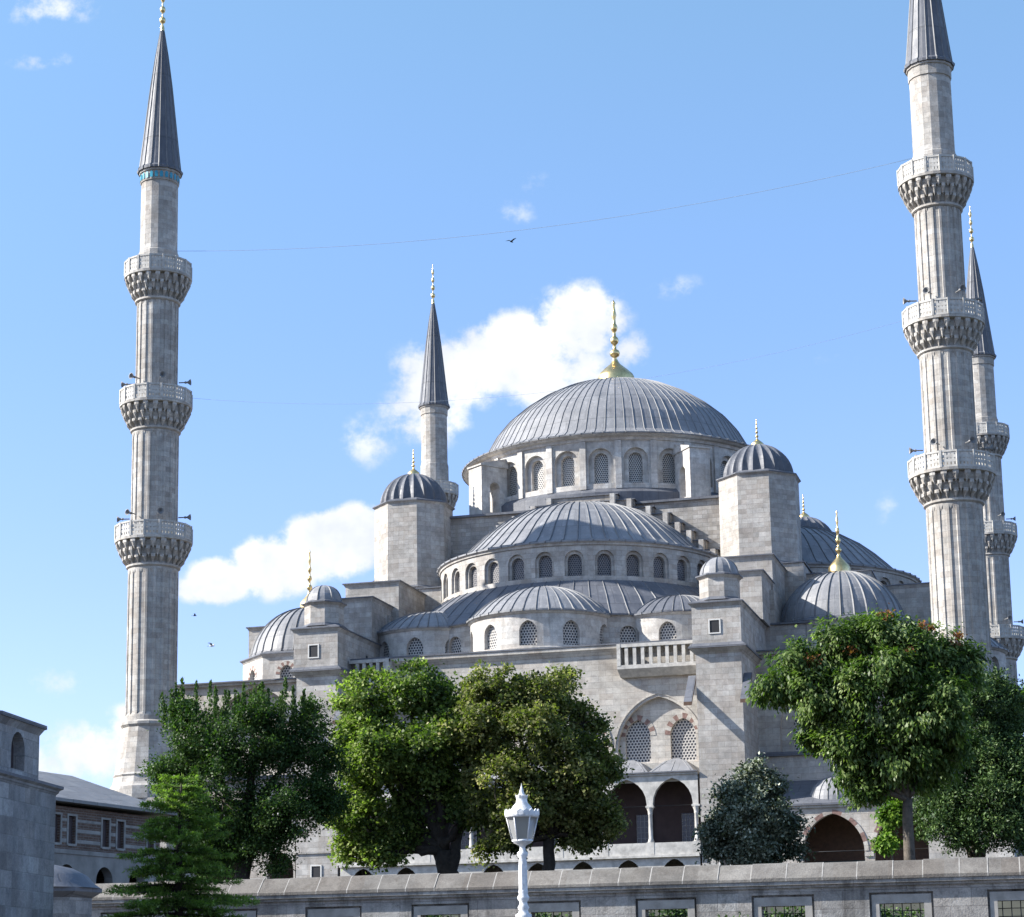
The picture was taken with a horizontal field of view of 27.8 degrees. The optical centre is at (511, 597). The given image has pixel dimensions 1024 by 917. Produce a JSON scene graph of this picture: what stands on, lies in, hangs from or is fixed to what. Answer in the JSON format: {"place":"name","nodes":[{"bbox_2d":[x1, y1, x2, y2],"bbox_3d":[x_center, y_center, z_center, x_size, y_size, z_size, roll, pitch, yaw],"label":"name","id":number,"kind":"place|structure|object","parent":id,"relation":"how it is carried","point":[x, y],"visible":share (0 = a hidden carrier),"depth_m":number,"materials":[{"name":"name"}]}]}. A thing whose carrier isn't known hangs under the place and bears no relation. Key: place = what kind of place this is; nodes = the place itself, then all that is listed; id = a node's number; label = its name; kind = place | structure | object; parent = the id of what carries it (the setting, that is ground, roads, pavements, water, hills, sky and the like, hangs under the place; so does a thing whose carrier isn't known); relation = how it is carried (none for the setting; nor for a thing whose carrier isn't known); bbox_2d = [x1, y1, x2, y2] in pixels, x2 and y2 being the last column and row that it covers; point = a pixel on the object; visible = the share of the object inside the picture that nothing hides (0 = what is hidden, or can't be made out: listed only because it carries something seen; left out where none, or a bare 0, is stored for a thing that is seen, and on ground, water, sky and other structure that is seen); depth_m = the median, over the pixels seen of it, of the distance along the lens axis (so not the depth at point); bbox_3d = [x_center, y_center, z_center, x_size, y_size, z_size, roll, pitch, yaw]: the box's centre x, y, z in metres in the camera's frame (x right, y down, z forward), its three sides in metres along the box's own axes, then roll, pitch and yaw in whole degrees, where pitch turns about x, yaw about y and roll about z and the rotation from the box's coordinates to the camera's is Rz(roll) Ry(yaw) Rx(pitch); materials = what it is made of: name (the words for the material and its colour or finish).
{"place":"outdoors","nodes":[
{"label":"outdoors","id":0,"kind":"place"},
{"bbox_2d":[0,0,1023,788],"label":"sky","id":1,"kind":"structure","parent":0,"point":[308,125],"materials":[{"name":"blue"}]},
{"bbox_2d":[441,901,1023,916],"bbox_3d":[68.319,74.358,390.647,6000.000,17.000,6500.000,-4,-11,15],"label":"ground","id":2,"kind":"structure","parent":0,"point":[1016,911],"depth_m":71.16,"materials":[{"name":"grey stone"}]},
{"bbox_2d":[0,710,63,916],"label":"tomb building","id":3,"kind":"structure","parent":2,"relation":"on","point":[27,819],"depth_m":43.31,"materials":[{"name":"grey stone"}]},
{"bbox_2d":[53,865,101,916],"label":"kiosk","id":4,"kind":"object","parent":2,"relation":"on","point":[75,892],"visible":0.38,"depth_m":55.66,"materials":[{"name":"grey stone"}]},
{"bbox_2d":[38,771,177,883],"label":"brick building","id":5,"kind":"structure","parent":2,"relation":"on","point":[96,826],"depth_m":72.72,"materials":[{"name":"stone"}]},
{"bbox_2d":[110,0,196,880],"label":"minaret","id":6,"kind":"object","parent":2,"relation":"on","point":[153,542],"visible":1,"depth_m":169.27,"materials":[{"name":"stone"}]},
{"bbox_2d":[195,322,896,403],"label":"cable","id":7,"kind":"object","parent":6,"relation":"attached to","point":[559,390],"visible":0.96,"depth_m":161.35,"materials":[{"name":"metal"}]},
{"bbox_2d":[227,158,911,250],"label":"cable","id":8,"kind":"object","parent":6,"relation":"attached to","point":[565,224],"visible":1,"depth_m":163.97,"materials":[{"name":"metal"}]},
{"bbox_2d":[101,773,260,916],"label":"conifer","id":9,"kind":"object","parent":2,"relation":"on","point":[187,893],"visible":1,"depth_m":44.45,"materials":[{"name":"green plant"}]},
{"bbox_2d":[135,677,368,879],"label":"broadleaf tree","id":10,"kind":"object","parent":2,"relation":"on","point":[207,750],"visible":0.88,"depth_m":93.97,"materials":[{"name":"green plant"}]},
{"bbox_2d":[317,656,496,873],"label":"plane tree","id":11,"kind":"object","parent":2,"relation":"on","point":[414,762],"visible":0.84,"depth_m":98.96,"materials":[{"name":"green plant"}]},
{"bbox_2d":[427,659,634,870],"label":"plane tree","id":12,"kind":"object","parent":2,"relation":"on","point":[582,778],"visible":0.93,"depth_m":96.99,"materials":[{"name":"green plant"}]},
{"bbox_2d":[92,856,1023,916],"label":"boundary wall","id":13,"kind":"structure","parent":2,"relation":"on","point":[962,887],"depth_m":57.90,"materials":[{"name":"stone"}]},
{"bbox_2d":[223,911,256,916],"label":"window frame","id":14,"kind":"structure","parent":13,"relation":"in","point":[249,913],"depth_m":60.73,"materials":[{"name":"stone"}]},
{"bbox_2d":[308,908,360,916],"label":"window frame","id":15,"kind":"structure","parent":13,"relation":"in","point":[345,912],"depth_m":60.08,"materials":[{"name":"stone"}]},
{"bbox_2d":[414,905,467,916],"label":"window frame","id":16,"kind":"structure","parent":13,"relation":"in","point":[461,909],"depth_m":59.35,"materials":[{"name":"stone"}]},
{"bbox_2d":[528,902,579,916],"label":"window frame","id":17,"kind":"structure","parent":13,"relation":"in","point":[539,907],"depth_m":58.57,"materials":[{"name":"stone"}]},
{"bbox_2d":[638,899,694,916],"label":"window frame","id":18,"kind":"structure","parent":13,"relation":"in","point":[656,904],"depth_m":57.86,"materials":[{"name":"stone"}]},
{"bbox_2d":[754,896,812,916],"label":"window frame","id":19,"kind":"structure","parent":13,"relation":"in","point":[759,903],"depth_m":57.10,"materials":[{"name":"stone"}]},
{"bbox_2d":[871,893,931,916],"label":"window frame","id":20,"kind":"structure","parent":13,"relation":"in","point":[877,900],"depth_m":56.37,"materials":[{"name":"stone"}]},
{"bbox_2d":[989,891,1023,916],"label":"window frame","id":21,"kind":"structure","parent":13,"relation":"in","point":[995,897],"depth_m":55.73,"materials":[{"name":"stone"}]},
{"bbox_2d":[174,300,1009,879],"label":"mosque","id":22,"kind":"structure","parent":2,"relation":"on","point":[660,564],"depth_m":169.51,"materials":[{"name":"stone"}]},
{"bbox_2d":[418,265,458,506],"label":"minaret","id":23,"kind":"object","parent":22,"relation":"on","point":[434,455],"visible":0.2,"depth_m":245.82,"materials":[{"name":"stone"}]},
{"bbox_2d":[426,905,924,916],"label":"hedge","id":24,"kind":"object","parent":2,"relation":"on","point":[680,912],"visible":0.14,"depth_m":61.24,"materials":[{"name":"green plant"}]},
{"bbox_2d":[692,751,815,864],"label":"bushy evergreen","id":25,"kind":"object","parent":2,"relation":"on","point":[751,820],"visible":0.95,"depth_m":98.72,"materials":[{"name":"green plant"}]},
{"bbox_2d":[744,602,996,859],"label":"ailanthus tree","id":26,"kind":"object","parent":2,"relation":"on","point":[910,739],"visible":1,"depth_m":84.45,"materials":[{"name":"green plant"}]},
{"bbox_2d":[867,797,914,859],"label":"climbing shrub","id":27,"kind":"object","parent":2,"relation":"on","point":[889,817],"visible":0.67,"depth_m":87.45,"materials":[{"name":"green plant"}]},
{"bbox_2d":[897,0,1017,858],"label":"minaret","id":28,"kind":"object","parent":2,"relation":"on","point":[952,478],"visible":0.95,"depth_m":151.61,"materials":[{"name":"stone"}]},
{"bbox_2d":[911,664,1023,857],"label":"dark tree","id":29,"kind":"object","parent":2,"relation":"on","point":[960,819],"visible":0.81,"depth_m":94.54,"materials":[{"name":"deep green leaves"},{"name":"bark"}]},
{"bbox_2d":[966,206,1023,856],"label":"minaret","id":30,"kind":"object","parent":2,"relation":"on","point":[1000,539],"visible":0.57,"depth_m":226.46,"materials":[{"name":"stone"}]},
{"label":"road","id":31,"kind":"structure","parent":0,"visible":0},
{"bbox_2d":[504,783,538,916],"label":"street lamp","id":32,"kind":"object","parent":31,"relation":"on","point":[521,816],"visible":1,"depth_m":29.73,"materials":[{"name":"white metal"}]}
]}

